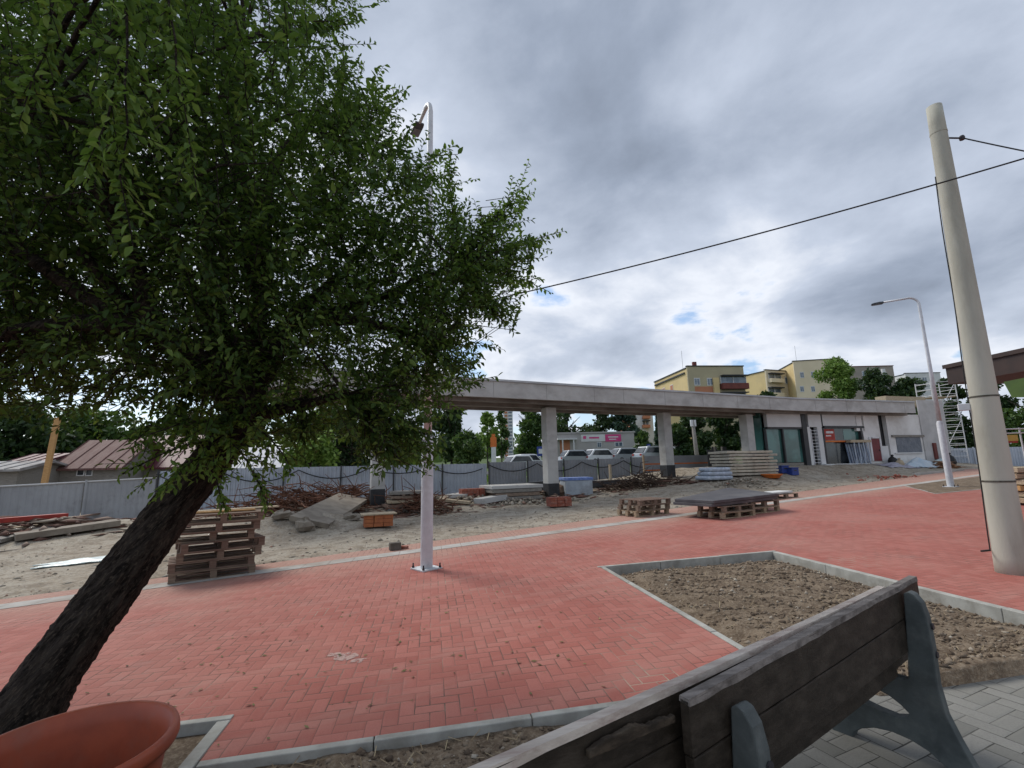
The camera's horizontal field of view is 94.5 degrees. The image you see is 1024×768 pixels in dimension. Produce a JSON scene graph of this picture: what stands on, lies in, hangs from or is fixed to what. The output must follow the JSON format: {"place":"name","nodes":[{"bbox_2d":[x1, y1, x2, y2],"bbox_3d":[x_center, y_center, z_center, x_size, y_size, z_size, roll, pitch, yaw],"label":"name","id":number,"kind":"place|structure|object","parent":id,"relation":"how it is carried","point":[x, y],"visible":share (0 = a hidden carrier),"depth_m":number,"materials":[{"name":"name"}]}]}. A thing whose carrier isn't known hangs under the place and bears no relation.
{"place":"outdoors","nodes":[
{"label":"outdoors","id":0,"kind":"place"},
{"bbox_2d":[0,450,1022,598],"bbox_3d":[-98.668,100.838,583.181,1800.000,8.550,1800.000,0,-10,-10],"label":"ground","id":1,"kind":"structure","parent":0,"point":[310,541],"depth_m":12.73,"materials":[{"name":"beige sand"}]},
{"bbox_2d":[0,460,67,485],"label":"shed","id":2,"kind":"structure","parent":1,"relation":"on","point":[19,472],"depth_m":26.27,"materials":[{"name":"grey wood"}]},
{"bbox_2d":[8,453,68,460],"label":"shed","id":3,"kind":"structure","parent":1,"relation":"on","point":[42,457],"depth_m":32.46,"materials":[{"name":"grey metal"}]},
{"bbox_2d":[0,397,83,460],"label":"tree","id":4,"kind":"object","parent":1,"relation":"on","point":[15,443],"visible":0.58,"depth_m":39.05,"materials":[{"name":"green plant"}]},
{"bbox_2d":[41,417,60,482],"bbox_3d":[-22.788,3.945,23.243,0.460,4.605,0.160,1,-10,-15],"label":"wooden post","id":5,"kind":"object","parent":1,"relation":"on","point":[49,458],"visible":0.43,"depth_m":23.29,"materials":[{"name":"wood"}]},
{"bbox_2d":[13,519,120,540],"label":"concrete beam","id":6,"kind":"structure","parent":1,"relation":"on","point":[32,534],"depth_m":13.03,"materials":[{"name":"grey concrete"}]},
{"bbox_2d":[30,556,104,568],"bbox_3d":[-8.710,3.678,9.961,2.005,0.089,0.540,7,-13,-40],"label":"plastic sheet","id":7,"kind":"object","parent":1,"relation":"on","point":[77,561],"visible":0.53,"depth_m":9.65,"materials":[{"name":"white plastic"}]},
{"bbox_2d":[0,477,155,522],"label":"panel wall","id":8,"kind":"structure","parent":1,"relation":"on","point":[106,498],"depth_m":19.02,"materials":[{"name":"grey metal"}]},
{"bbox_2d":[30,407,153,452],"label":"tree","id":9,"kind":"object","parent":1,"relation":"on","point":[110,429],"visible":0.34,"depth_m":44.60,"materials":[{"name":"green plant"}]},
{"bbox_2d":[0,516,199,551],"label":"wood debris","id":10,"kind":"object","parent":1,"relation":"on","point":[6,529],"visible":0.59,"depth_m":13.66,"materials":[{"name":"brown wood"}]},
{"bbox_2d":[0,513,68,522],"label":"steel beam","id":11,"kind":"structure","parent":10,"relation":"on","point":[20,518],"depth_m":13.58,"materials":[{"name":"brown metal"}]},
{"bbox_2d":[56,439,160,510],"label":"house","id":12,"kind":"structure","parent":1,"relation":"on","point":[82,460],"depth_m":29.51,"materials":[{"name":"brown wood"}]},
{"bbox_2d":[138,435,203,493],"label":"house","id":13,"kind":"structure","parent":1,"relation":"on","point":[163,463],"depth_m":32.65,"materials":[{"name":"white wood"}]},
{"bbox_2d":[155,470,217,509],"bbox_3d":[-15.324,5.131,22.212,3.150,2.216,0.196,-2,-10,7],"label":"hoarding","id":14,"kind":"object","parent":1,"relation":"on","point":[161,479],"visible":0.1,"depth_m":22.14,"materials":[{"name":"grey metal"}]},
{"bbox_2d":[217,447,289,494],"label":"house","id":15,"kind":"structure","parent":1,"relation":"on","point":[274,462],"depth_m":35.76,"materials":[{"name":"white paint"}]},
{"bbox_2d":[193,472,403,518],"bbox_3d":[-7.420,3.926,16.923,8.518,1.645,5.238,0,-10,-10],"label":"brush pile","id":16,"kind":"object","parent":1,"relation":"on","point":[287,502],"visible":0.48,"depth_m":16.78,"materials":[{"name":"brown wood"}]},
{"bbox_2d":[295,516,315,531],"bbox_3d":[-5.497,3.721,12.551,0.537,0.420,0.397,-3,-10,8],"label":"concrete chunk","id":17,"kind":"object","parent":1,"relation":"on","point":[304,524],"visible":1,"depth_m":12.42,"materials":[{"name":"grey concrete"}]},
{"bbox_2d":[279,427,341,466],"bbox_3d":[-13.468,5.209,31.770,4.076,5.120,3.922,-7,-11,31],"label":"tree","id":18,"kind":"object","parent":1,"relation":"on","point":[325,454],"visible":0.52,"depth_m":31.25,"materials":[{"name":"green plant"}]},
{"bbox_2d":[289,493,366,528],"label":"broken slab","id":19,"kind":"structure","parent":1,"relation":"on","point":[331,504],"depth_m":14.59,"materials":[{"name":"concrete"}]},
{"bbox_2d":[297,474,392,510],"bbox_3d":[-6.200,4.125,18.279,4.946,1.390,3.468,2,-10,-19],"label":"brush pile","id":20,"kind":"object","parent":1,"relation":"on","point":[355,489],"visible":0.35,"depth_m":18.23,"materials":[{"name":"brown wood"}]},
{"bbox_2d":[322,423,370,466],"bbox_3d":[-11.755,5.418,34.434,4.565,5.412,3.453,0,-10,-10],"label":"tree","id":21,"kind":"object","parent":1,"relation":"on","point":[346,458],"visible":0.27,"depth_m":33.98,"materials":[{"name":"green plant"}]},
{"bbox_2d":[219,463,486,508],"bbox_3d":[-7.497,5.279,24.467,13.195,2.180,0.196,3,-11,-22],"label":"hoarding","id":22,"kind":"object","parent":1,"relation":"on","point":[452,478],"visible":0.46,"depth_m":24.38,"materials":[{"name":"grey metal"}]},
{"bbox_2d":[360,511,396,527],"bbox_3d":[-3.705,3.747,13.098,0.938,0.340,0.576,3,-11,-22],"label":"brick pack","id":23,"kind":"object","parent":1,"relation":"on","point":[376,519],"visible":1,"depth_m":12.89,"materials":[{"name":"orange brick"}]},
{"bbox_2d":[361,475,464,517],"bbox_3d":[-3.635,3.978,16.882,3.918,1.411,3.142,0,-10,-10],"label":"brush pile","id":24,"kind":"object","parent":1,"relation":"on","point":[436,502],"visible":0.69,"depth_m":16.71,"materials":[{"name":"brown wood"}]},
{"bbox_2d":[355,502,499,518],"bbox_3d":[-3.297,4.489,17.018,6.111,0.466,2.494,0,-10,-10],"label":"wood debris","id":25,"kind":"object","parent":1,"relation":"on","point":[446,504],"visible":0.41,"depth_m":16.81,"materials":[{"name":"brown wood"}]},
{"bbox_2d":[432,409,474,463],"bbox_3d":[-5.094,4.173,38.013,4.472,8.237,3.726,-9,-13,39],"label":"tree","id":26,"kind":"object","parent":1,"relation":"on","point":[450,428],"visible":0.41,"depth_m":37.25,"materials":[{"name":"green plant"}]},
{"bbox_2d":[449,429,487,463],"bbox_3d":[-2.897,5.224,32.678,2.368,4.405,2.668,-9,-13,39],"label":"tree","id":27,"kind":"object","parent":1,"relation":"on","point":[465,445],"visible":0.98,"depth_m":32.34,"materials":[{"name":"green plant"}]},
{"bbox_2d":[475,411,499,468],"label":"tree","id":28,"kind":"object","parent":1,"relation":"on","point":[487,419],"visible":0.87,"depth_m":83.64,"materials":[{"name":"green plant"}]},
{"bbox_2d":[495,411,511,461],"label":"tree","id":29,"kind":"object","parent":1,"relation":"on","point":[503,447],"visible":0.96,"depth_m":92.27,"materials":[{"name":"green plant"}]},
{"bbox_2d":[384,490,632,508],"bbox_3d":[-1.204,4.575,18.531,13.162,0.606,2.996,1,-10,-15],"label":"rubble","id":30,"kind":"object","parent":1,"relation":"on","point":[532,499],"visible":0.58,"depth_m":18.55,"materials":[{"name":"stone"}]},
{"bbox_2d":[504,411,513,458],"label":"tower block","id":31,"kind":"structure","parent":1,"relation":"on","point":[508,415],"depth_m":171.54,"materials":[{"name":"grey concrete"}]},
{"bbox_2d":[506,495,541,499],"bbox_3d":[0.065,4.743,19.832,1.982,0.130,1.500,3,-11,-22],"label":"paving slab","id":32,"kind":"object","parent":1,"relation":"on","point":[531,496],"depth_m":19.25,"materials":[{"name":"grey concrete"}]},
{"bbox_2d":[485,491,539,495],"bbox_3d":[-0.017,4.595,19.844,1.908,0.130,1.500,3,-10,-21],"label":"paving slab","id":33,"kind":"object","parent":32,"relation":"on","point":[520,493],"depth_m":19.24,"materials":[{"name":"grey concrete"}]},
{"bbox_2d":[485,488,541,492],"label":"paving slab","id":34,"kind":"structure","parent":33,"relation":"on","point":[511,490],"depth_m":19.18,"materials":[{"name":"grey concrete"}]},
{"bbox_2d":[479,483,542,489],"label":"paving slab","id":35,"kind":"structure","parent":34,"relation":"on","point":[511,486],"depth_m":19.34,"materials":[{"name":"concrete"}]},
{"bbox_2d":[513,412,541,454],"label":"tree","id":36,"kind":"object","parent":1,"relation":"on","point":[530,427],"visible":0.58,"depth_m":65.77,"materials":[{"name":"green plant"}]},
{"bbox_2d":[546,496,571,506],"bbox_3d":[1.629,4.089,16.467,0.768,0.302,0.490,1,-10,-15],"label":"brick pack","id":37,"kind":"object","parent":1,"relation":"on","point":[560,501],"visible":1,"depth_m":16.26,"materials":[{"name":"red brick"}]},
{"bbox_2d":[488,457,642,484],"bbox_3d":[4.243,5.496,28.987,11.829,1.933,0.196,2,-10,-19],"label":"hoarding","id":38,"kind":"object","parent":1,"relation":"on","point":[506,472],"visible":0.56,"depth_m":28.77,"materials":[{"name":"grey metal"}]},
{"bbox_2d":[556,413,586,432],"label":"tree","id":39,"kind":"object","parent":1,"relation":"on","point":[562,425],"visible":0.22,"depth_m":89.38,"materials":[{"name":"green plant"}]},
{"bbox_2d":[559,477,592,495],"bbox_3d":[2.896,4.624,21.370,1.323,0.808,1.004,0,-10,-10],"label":"storage chest","id":40,"kind":"object","parent":1,"relation":"on","point":[575,485],"visible":0.77,"depth_m":20.93,"materials":[{"name":"white plastic"}]},
{"bbox_2d":[266,367,915,506],"bbox_3d":[7.405,3.118,23.853,37.978,5.244,4.308,3,-11,-23],"label":"canopy","id":41,"kind":"object","parent":1,"relation":"on","point":[548,400],"visible":0.58,"depth_m":22.49,"materials":[{"name":"concrete"}]},
{"bbox_2d":[557,431,634,456],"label":"retail building","id":42,"kind":"structure","parent":1,"relation":"on","point":[591,440],"depth_m":74.01,"materials":[{"name":"white paint"}]},
{"bbox_2d":[581,414,613,431],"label":"tree","id":43,"kind":"object","parent":1,"relation":"on","point":[604,421],"visible":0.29,"depth_m":94.76,"materials":[{"name":"green plant"}]},
{"bbox_2d":[610,415,640,442],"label":"tree","id":44,"kind":"object","parent":1,"relation":"on","point":[621,422],"visible":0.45,"depth_m":93.21,"materials":[{"name":"green plant"}]},
{"bbox_2d":[628,415,654,444],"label":"apartment block","id":45,"kind":"structure","parent":1,"relation":"on","point":[644,422],"depth_m":111.00,"materials":[{"name":"white paint"}]},
{"bbox_2d":[582,461,702,497],"bbox_3d":[6.154,4.334,21.926,6.742,1.498,3.546,0,-10,-10],"label":"brush pile","id":46,"kind":"object","parent":1,"relation":"on","point":[647,480],"visible":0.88,"depth_m":21.56,"materials":[{"name":"brown wood"}]},
{"bbox_2d":[632,446,659,457],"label":"parked car","id":47,"kind":"object","parent":1,"relation":"on","point":[647,451],"visible":0.34,"depth_m":47.59,"materials":[{"name":"silver metal"}]},
{"bbox_2d":[315,431,1023,466],"bbox_3d":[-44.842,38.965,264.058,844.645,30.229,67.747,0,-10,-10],"label":"distant woods","id":48,"kind":"object","parent":1,"relation":"on","point":[436,459],"depth_m":250.00,"materials":[{"name":"green plant"}]},
{"bbox_2d":[642,455,707,473],"bbox_3d":[9.693,4.906,27.734,4.920,1.510,0.090,3,-11,-23],"label":"barrier","id":49,"kind":"object","parent":1,"relation":"on","point":[683,461],"visible":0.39,"depth_m":27.89,"materials":[{"name":"grey metal"}]},
{"bbox_2d":[671,422,692,455],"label":"tree","id":50,"kind":"object","parent":1,"relation":"on","point":[681,437],"visible":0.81,"depth_m":46.38,"materials":[{"name":"green plant"}]},
{"bbox_2d":[678,417,718,454],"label":"tree","id":51,"kind":"object","parent":1,"relation":"on","point":[705,440],"visible":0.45,"depth_m":48.50,"materials":[{"name":"green plant"}]},
{"bbox_2d":[654,351,749,450],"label":"apartment block","id":52,"kind":"structure","parent":1,"relation":"on","point":[730,379],"depth_m":103.05,"materials":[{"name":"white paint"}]},
{"bbox_2d":[695,467,732,479],"bbox_3d":[9.139,4.056,21.427,1.375,0.550,0.973,2,-10,-17],"label":"wrapped pack","id":53,"kind":"object","parent":1,"relation":"on","point":[716,473],"visible":0.98,"depth_m":21.07,"materials":[{"name":"white plastic"}]},
{"bbox_2d":[705,417,741,450],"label":"tree","id":54,"kind":"object","parent":1,"relation":"on","point":[729,438],"visible":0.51,"depth_m":54.02,"materials":[{"name":"green plant"}]},
{"bbox_2d":[695,477,784,488],"bbox_3d":[9.738,4.255,20.166,3.978,0.539,1.934,0,-10,-10],"label":"earth heap","id":55,"kind":"object","parent":1,"relation":"on","point":[752,480],"visible":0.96,"depth_m":20.14,"materials":[{"name":"soil"}]},
{"bbox_2d":[744,369,788,396],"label":"apartment block","id":56,"kind":"structure","parent":1,"relation":"on","point":[774,381],"depth_m":133.14,"materials":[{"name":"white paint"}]},
{"bbox_2d":[779,352,836,397],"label":"apartment block","id":57,"kind":"structure","parent":1,"relation":"on","point":[802,383],"depth_m":128.16,"materials":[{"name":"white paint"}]},
{"bbox_2d":[811,356,861,398],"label":"tree","id":58,"kind":"object","parent":1,"relation":"on","point":[841,370],"visible":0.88,"depth_m":76.26,"materials":[{"name":"green plant"}]},
{"bbox_2d":[753,396,950,465],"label":"shop building","id":59,"kind":"structure","parent":1,"relation":"on","point":[786,438],"depth_m":28.80,"materials":[{"name":"white paint"}]},
{"bbox_2d":[822,426,869,464],"bbox_3d":[19.852,3.695,28.285,3.828,2.373,0.450,2,-10,-18],"label":"shop window","id":60,"kind":"structure","parent":59,"relation":"in","point":[834,437],"depth_m":28.39,"materials":[{"name":"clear glass"}]},
{"bbox_2d":[868,437,883,460],"bbox_3d":[22.378,3.988,29.041,1.010,1.468,0.089,2,-10,-18],"label":"door","id":61,"kind":"structure","parent":59,"relation":"in","point":[876,450],"depth_m":29.02,"materials":[{"name":"red paint"}]},
{"bbox_2d":[891,435,924,453],"bbox_3d":[25.202,3.819,30.000,2.932,1.171,0.089,2,-10,-18],"label":"covered window","id":62,"kind":"structure","parent":59,"relation":"in","point":[906,444],"depth_m":29.99,"materials":[{"name":"grey plastic"}]},
{"bbox_2d":[845,440,871,464],"bbox_3d":[20.878,4.190,28.364,1.702,1.656,0.474,2,-10,-18],"label":"glass pane rack","id":63,"kind":"object","parent":1,"relation":"on","point":[859,443],"visible":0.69,"depth_m":28.38,"materials":[{"name":"glass"}]},
{"bbox_2d":[844,365,895,399],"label":"apartment block","id":64,"kind":"structure","parent":1,"relation":"on","point":[860,372],"depth_m":146.90,"materials":[{"name":"white paint"}]},
{"bbox_2d":[853,367,905,399],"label":"tree","id":65,"kind":"object","parent":1,"relation":"on","point":[869,381],"visible":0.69,"depth_m":70.64,"materials":[{"name":"green plant"}]},
{"bbox_2d":[886,376,927,414],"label":"tree","id":66,"kind":"object","parent":1,"relation":"on","point":[903,386],"visible":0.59,"depth_m":68.45,"materials":[{"name":"green plant"}]},
{"bbox_2d":[895,372,952,447],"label":"apartment block","id":67,"kind":"structure","parent":1,"relation":"on","point":[924,376],"depth_m":168.28,"materials":[{"name":"white paint"}]},
{"bbox_2d":[915,377,974,447],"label":"tree","id":68,"kind":"object","parent":1,"relation":"on","point":[952,404],"visible":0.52,"depth_m":49.38,"materials":[{"name":"green plant"}]},
{"bbox_2d":[942,348,1023,396],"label":"pavilion","id":69,"kind":"structure","parent":1,"relation":"on","point":[1009,369],"depth_m":13.47,"materials":[{"name":"brown wood"}]},
{"bbox_2d":[950,447,1023,465],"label":"hoarding","id":70,"kind":"object","parent":1,"relation":"on","point":[1017,456],"visible":0.29,"depth_m":32.44,"materials":[{"name":"grey metal"}]},
{"bbox_2d":[965,384,1023,444],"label":"tree","id":71,"kind":"object","parent":1,"relation":"on","point":[1005,403],"visible":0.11,"depth_m":45.60,"materials":[{"name":"green plant"}]},
{"bbox_2d":[1002,399,1023,446],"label":"tree","id":72,"kind":"object","parent":1,"relation":"on","point":[1012,414],"visible":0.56,"depth_m":43.70,"materials":[{"name":"green plant"}]},
{"bbox_2d":[0,469,1023,760],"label":"red pavement","id":73,"kind":"structure","parent":0,"point":[556,585],"depth_m":5.05,"materials":[{"name":"red brick"}]},
{"bbox_2d":[167,559,255,583],"bbox_3d":[-5.031,3.130,7.975,1.201,0.144,0.801,5,-11,-31],"label":"pallet","id":74,"kind":"object","parent":73,"relation":"on","point":[213,573],"visible":0.64,"depth_m":7.78,"materials":[{"name":"brown wood"}]},
{"bbox_2d":[167,550,254,573],"bbox_3d":[-5.083,2.990,8.009,1.201,0.144,0.801,5,-12,-34],"label":"pallet","id":75,"kind":"object","parent":74,"relation":"on","point":[211,564],"visible":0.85,"depth_m":7.84,"materials":[{"name":"red wood"}]},
{"bbox_2d":[176,541,261,563],"bbox_3d":[-5.001,2.852,8.079,1.201,0.144,0.801,5,-12,-34],"label":"pallet","id":76,"kind":"object","parent":75,"relation":"on","point":[220,554],"visible":0.67,"depth_m":7.96,"materials":[{"name":"brown wood"}]},
{"bbox_2d":[175,532,264,553],"bbox_3d":[-4.979,2.705,8.085,1.201,0.144,0.801,7,-13,-40],"label":"pallet","id":77,"kind":"object","parent":76,"relation":"on","point":[258,539],"visible":0.74,"depth_m":7.93,"materials":[{"name":"red wood"}]},
{"bbox_2d":[175,525,254,543],"bbox_3d":[-5.095,2.560,8.085,1.201,0.144,0.801,4,-11,-30],"label":"pallet","id":78,"kind":"object","parent":77,"relation":"on","point":[213,536],"visible":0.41,"depth_m":7.96,"materials":[{"name":"brown wood"}]},
{"bbox_2d":[181,517,260,534],"bbox_3d":[-5.006,2.410,8.084,1.201,0.144,0.801,5,-11,-31],"label":"pallet","id":79,"kind":"object","parent":78,"relation":"on","point":[255,524],"visible":0.43,"depth_m":7.95,"materials":[{"name":"brown wood"}]},
{"bbox_2d":[188,508,264,524],"bbox_3d":[-4.953,2.272,8.146,1.201,0.144,0.801,4,-11,-30],"label":"pallet","id":80,"kind":"object","parent":79,"relation":"on","point":[225,518],"visible":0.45,"depth_m":8.00,"materials":[{"name":"brown wood"}]},
{"bbox_2d":[0,588,651,745],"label":"leaf litter","id":81,"kind":"object","parent":73,"relation":"on","point":[253,704],"visible":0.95,"depth_m":4.03,"materials":[{"name":"brown plant"}]},
{"bbox_2d":[410,102,442,571],"bbox_3d":[-1.712,-1.204,8.678,0.422,8.602,1.323,5,-12,-33],"label":"street lamp","id":82,"kind":"object","parent":73,"relation":"on","point":[426,556],"visible":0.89,"depth_m":7.70,"materials":[{"name":"metal"}]},
{"bbox_2d":[449,158,1023,308],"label":"overhead cable","id":83,"kind":"object","parent":82,"relation":"attached to","point":[782,226],"visible":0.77,"depth_m":6.79,"materials":[{"name":"black rubber"}]},
{"bbox_2d":[0,474,978,608],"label":"path strip","id":84,"kind":"object","parent":73,"relation":"on","point":[37,601],"visible":0.73,"depth_m":9.08,"materials":[{"name":"concrete"}]},
{"bbox_2d":[196,550,1023,767],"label":"planter kerb","id":85,"kind":"structure","parent":73,"relation":"on","point":[565,716],"depth_m":3.04,"materials":[{"name":"concrete"}]},
{"bbox_2d":[617,507,668,516],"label":"pallet","id":86,"kind":"object","parent":73,"relation":"on","point":[634,513],"visible":0.79,"depth_m":13.11,"materials":[{"name":"brown wood"}]},
{"bbox_2d":[618,502,669,511],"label":"pallet","id":87,"kind":"object","parent":86,"relation":"on","point":[638,508],"visible":0.81,"depth_m":13.18,"materials":[{"name":"brown wood"}]},
{"bbox_2d":[619,497,670,505],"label":"pallet","id":88,"kind":"object","parent":87,"relation":"on","point":[641,501],"visible":1,"depth_m":13.27,"materials":[{"name":"brown wood"}]},
{"bbox_2d":[697,508,755,518],"bbox_3d":[5.483,3.309,12.109,1.201,0.144,0.799,4,-11,-27],"label":"pallet","id":89,"kind":"object","parent":73,"relation":"on","point":[738,514],"visible":0.8,"depth_m":11.90,"materials":[{"name":"brown wood"}]},
{"bbox_2d":[698,503,754,512],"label":"pallet","id":90,"kind":"object","parent":89,"relation":"on","point":[725,508],"visible":0.7,"depth_m":11.89,"materials":[{"name":"brown wood"}]},
{"bbox_2d":[673,496,776,506],"bbox_3d":[6.313,3.195,13.266,2.020,0.161,4.591,-10,-13,41],"label":"formwork panel","id":91,"kind":"object","parent":90,"relation":"on","point":[721,504],"visible":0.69,"depth_m":12.01,"materials":[{"name":"brown wood"}]},
{"bbox_2d":[675,488,778,503],"bbox_3d":[6.354,3.116,13.273,2.020,0.161,4.591,-10,-13,41],"label":"formwork panel","id":92,"kind":"object","parent":91,"relation":"on","point":[723,495],"visible":1,"depth_m":12.52,"materials":[{"name":"grey wood"}]},
{"bbox_2d":[906,477,980,492],"bbox_3d":[17.150,3.879,18.538,2.646,0.245,10.290,-10,-13,40],"label":"soil bed","id":93,"kind":"object","parent":73,"relation":"on","point":[972,483],"visible":0.6,"depth_m":17.43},
{"bbox_2d":[871,297,958,486],"bbox_3d":[15.269,0.220,18.034,1.703,7.243,0.486,-8,-12,36],"label":"street lamp","id":94,"kind":"object","parent":93,"relation":"on","point":[945,453],"visible":0.99,"depth_m":17.49,"materials":[{"name":"metal"}]},
{"bbox_2d":[926,102,1023,575],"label":"utility pole","id":95,"kind":"object","parent":73,"relation":"on","point":[1003,515],"visible":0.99,"depth_m":6.06,"materials":[{"name":"concrete"}]},
{"bbox_2d":[0,0,1023,457],"label":"sky","id":96,"kind":"structure","parent":0,"point":[647,130],"materials":[{"name":"grey"}]},
{"bbox_2d":[162,560,1023,767],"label":"soil","id":97,"kind":"structure","parent":0,"point":[180,749],"depth_m":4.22,"materials":[{"name":"brown soil"}]},
{"bbox_2d":[0,700,179,767],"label":"planter pot","id":98,"kind":"object","parent":97,"relation":"on","point":[134,734],"visible":1,"depth_m":2.31,"materials":[{"name":"plastic"}]},
{"bbox_2d":[176,714,233,767],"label":"tree pit kerb","id":99,"kind":"object","parent":97,"relation":"on","point":[212,728],"visible":0.28,"depth_m":3.10,"materials":[{"name":"concrete"}]},
{"bbox_2d":[0,0,566,734],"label":"leaning tree","id":100,"kind":"object","parent":97,"relation":"on","point":[234,358],"visible":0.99,"depth_m":3.31,"materials":[{"name":"green plant"}]},
{"bbox_2d":[272,560,1022,767],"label":"dry straw","id":101,"kind":"object","parent":97,"relation":"on","point":[702,617],"visible":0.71,"depth_m":3.69,"materials":[{"name":"beige plant"}]},
{"bbox_2d":[468,575,979,767],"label":"park bench","id":102,"kind":"object","parent":97,"relation":"on","point":[781,698],"visible":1,"depth_m":1.81,"materials":[{"name":"wood"}]},
{"bbox_2d":[781,675,1023,767],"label":"grey pavement","id":103,"kind":"structure","parent":0,"point":[988,717],"depth_m":2.60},
{"bbox_2d":[914,381,969,462],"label":"scaffold tower","id":104,"kind":"structure","parent":0,"point":[939,397],"depth_m":32.77,"materials":[{"name":"metal"}]},
{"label":"road","id":105,"kind":"structure","parent":0,"visible":0},
{"bbox_2d":[558,450,587,460],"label":"parked car","id":106,"kind":"object","parent":105,"relation":"on","point":[573,454],"visible":0.27,"depth_m":50.37,"materials":[{"name":"silver metal"}]},
{"bbox_2d":[586,449,612,463],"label":"parked car","id":107,"kind":"object","parent":105,"relation":"on","point":[600,453],"visible":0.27,"depth_m":50.80,"materials":[{"name":"white metal"}]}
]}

